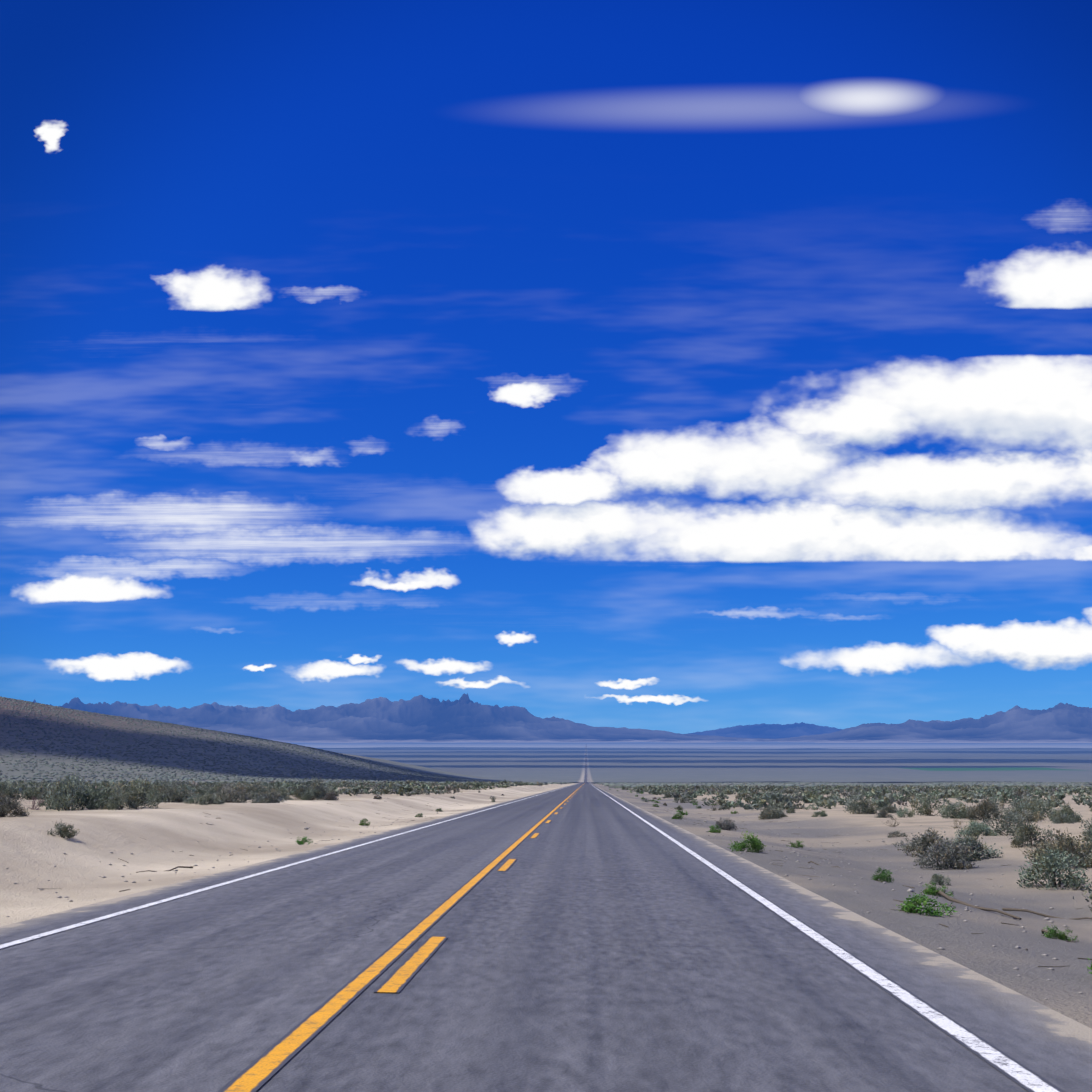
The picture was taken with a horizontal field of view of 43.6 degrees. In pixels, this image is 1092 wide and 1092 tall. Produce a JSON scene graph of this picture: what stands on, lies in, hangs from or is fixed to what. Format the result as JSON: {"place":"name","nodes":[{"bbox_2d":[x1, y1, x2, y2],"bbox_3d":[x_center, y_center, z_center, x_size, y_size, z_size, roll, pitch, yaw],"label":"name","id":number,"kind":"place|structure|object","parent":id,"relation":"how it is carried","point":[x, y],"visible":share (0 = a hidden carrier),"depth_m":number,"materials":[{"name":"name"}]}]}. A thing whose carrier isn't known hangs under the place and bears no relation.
{"place":"outdoors","nodes":[
{"label":"outdoors","id":0,"kind":"place"},
{"bbox_2d":[0,749,1091,1091],"bbox_3d":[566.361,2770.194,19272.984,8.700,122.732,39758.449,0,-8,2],"label":"road","id":1,"kind":"structure","parent":0,"point":[596,941],"depth_m":9.45,"materials":[{"name":"grey asphalt"}]},
{"bbox_2d":[0,786,568,948],"bbox_3d":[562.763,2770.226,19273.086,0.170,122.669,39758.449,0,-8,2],"label":"white line","id":2,"kind":"object","parent":1,"relation":"on","point":[50,932],"visible":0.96,"depth_m":16.50,"materials":[{"name":"paint"}]},
{"bbox_2d":[218,786,580,1091],"bbox_3d":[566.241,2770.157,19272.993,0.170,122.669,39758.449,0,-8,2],"label":"solid center line","id":3,"kind":"object","parent":1,"relation":"on","point":[262,1069],"visible":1,"depth_m":8.45,"materials":[{"name":"paint"}]},
{"bbox_2d":[373,783,584,992],"bbox_3d":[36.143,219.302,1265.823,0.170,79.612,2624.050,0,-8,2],"label":"dashed center line","id":4,"kind":"object","parent":1,"relation":"on","point":[398,979],"visible":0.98,"depth_m":10.27,"materials":[{"name":"paint"}]},
{"bbox_2d":[586,751,1064,1091],"bbox_3d":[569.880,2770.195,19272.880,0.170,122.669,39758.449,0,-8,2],"label":"white line","id":5,"kind":"object","parent":1,"relation":"on","point":[1020,1074],"visible":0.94,"depth_m":8.81,"materials":[{"name":"paint"}]},
{"bbox_2d":[0,698,1091,1028],"bbox_3d":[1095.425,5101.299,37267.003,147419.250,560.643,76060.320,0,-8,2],"label":"desert ground","id":6,"kind":"structure","parent":0,"point":[158,842],"depth_m":43.76,"materials":[{"name":"beige sand"}]},
{"bbox_2d":[47,790,950,885],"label":"shrubs","id":7,"kind":"object","parent":6,"relation":"on","point":[63,832],"visible":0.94,"depth_m":24.89,"materials":[{"name":"green plant"}]},
{"bbox_2d":[0,772,1091,861],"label":"sage","id":8,"kind":"object","parent":6,"relation":"on","point":[101,796],"visible":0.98,"depth_m":47.82,"materials":[{"name":"green plant"}]},
{"bbox_2d":[0,696,1091,787],"bbox_3d":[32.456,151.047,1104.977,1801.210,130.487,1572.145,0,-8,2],"label":"scrubland","id":9,"kind":"structure","parent":6,"relation":"on","point":[223,776],"depth_m":1162.29,"materials":[{"name":"green plant"}]},
{"bbox_2d":[0,779,1091,810],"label":"sage","id":10,"kind":"object","parent":6,"relation":"on","point":[772,795],"visible":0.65,"depth_m":137.52,"materials":[{"name":"green plant"}]},
{"bbox_2d":[6,806,1087,999],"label":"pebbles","id":11,"kind":"object","parent":6,"relation":"on","point":[909,890],"visible":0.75,"depth_m":23.09,"materials":[{"name":"beige stone"}]},
{"bbox_2d":[25,788,1090,828],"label":"shrubs","id":12,"kind":"object","parent":6,"relation":"on","point":[712,804],"visible":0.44,"depth_m":49.00,"materials":[{"name":"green plant"}]},
{"bbox_2d":[37,798,1091,966],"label":"dead sticks","id":13,"kind":"object","parent":6,"relation":"on","point":[944,895],"visible":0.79,"depth_m":18.25,"materials":[{"name":"brown wood"}]},
{"bbox_2d":[297,789,1091,973],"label":"green tufts","id":14,"kind":"object","parent":6,"relation":"on","point":[755,845],"visible":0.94,"depth_m":19.84,"materials":[{"name":"green plant"}]},
{"bbox_2d":[892,827,1091,910],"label":"sage","id":15,"kind":"object","parent":6,"relation":"on","point":[1054,860],"visible":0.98,"depth_m":26.48,"materials":[{"name":"green plant"}]},
{"bbox_2d":[0,0,1091,733],"label":"sky","id":16,"kind":"structure","parent":0,"point":[675,366],"materials":[{"name":"blue"}]},
{"bbox_2d":[33,693,1091,742],"bbox_3d":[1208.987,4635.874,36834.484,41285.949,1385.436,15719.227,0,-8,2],"label":"mountains","id":17,"kind":"structure","parent":0,"point":[463,718],"depth_m":36910.73,"materials":[{"name":"stone"}]},
{"bbox_2d":[688,722,842,738],"bbox_3d":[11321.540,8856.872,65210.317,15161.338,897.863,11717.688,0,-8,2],"label":"mountains","id":18,"kind":"structure","parent":0,"point":[773,731],"depth_m":64670.66,"materials":[{"name":"stone"}]}
]}

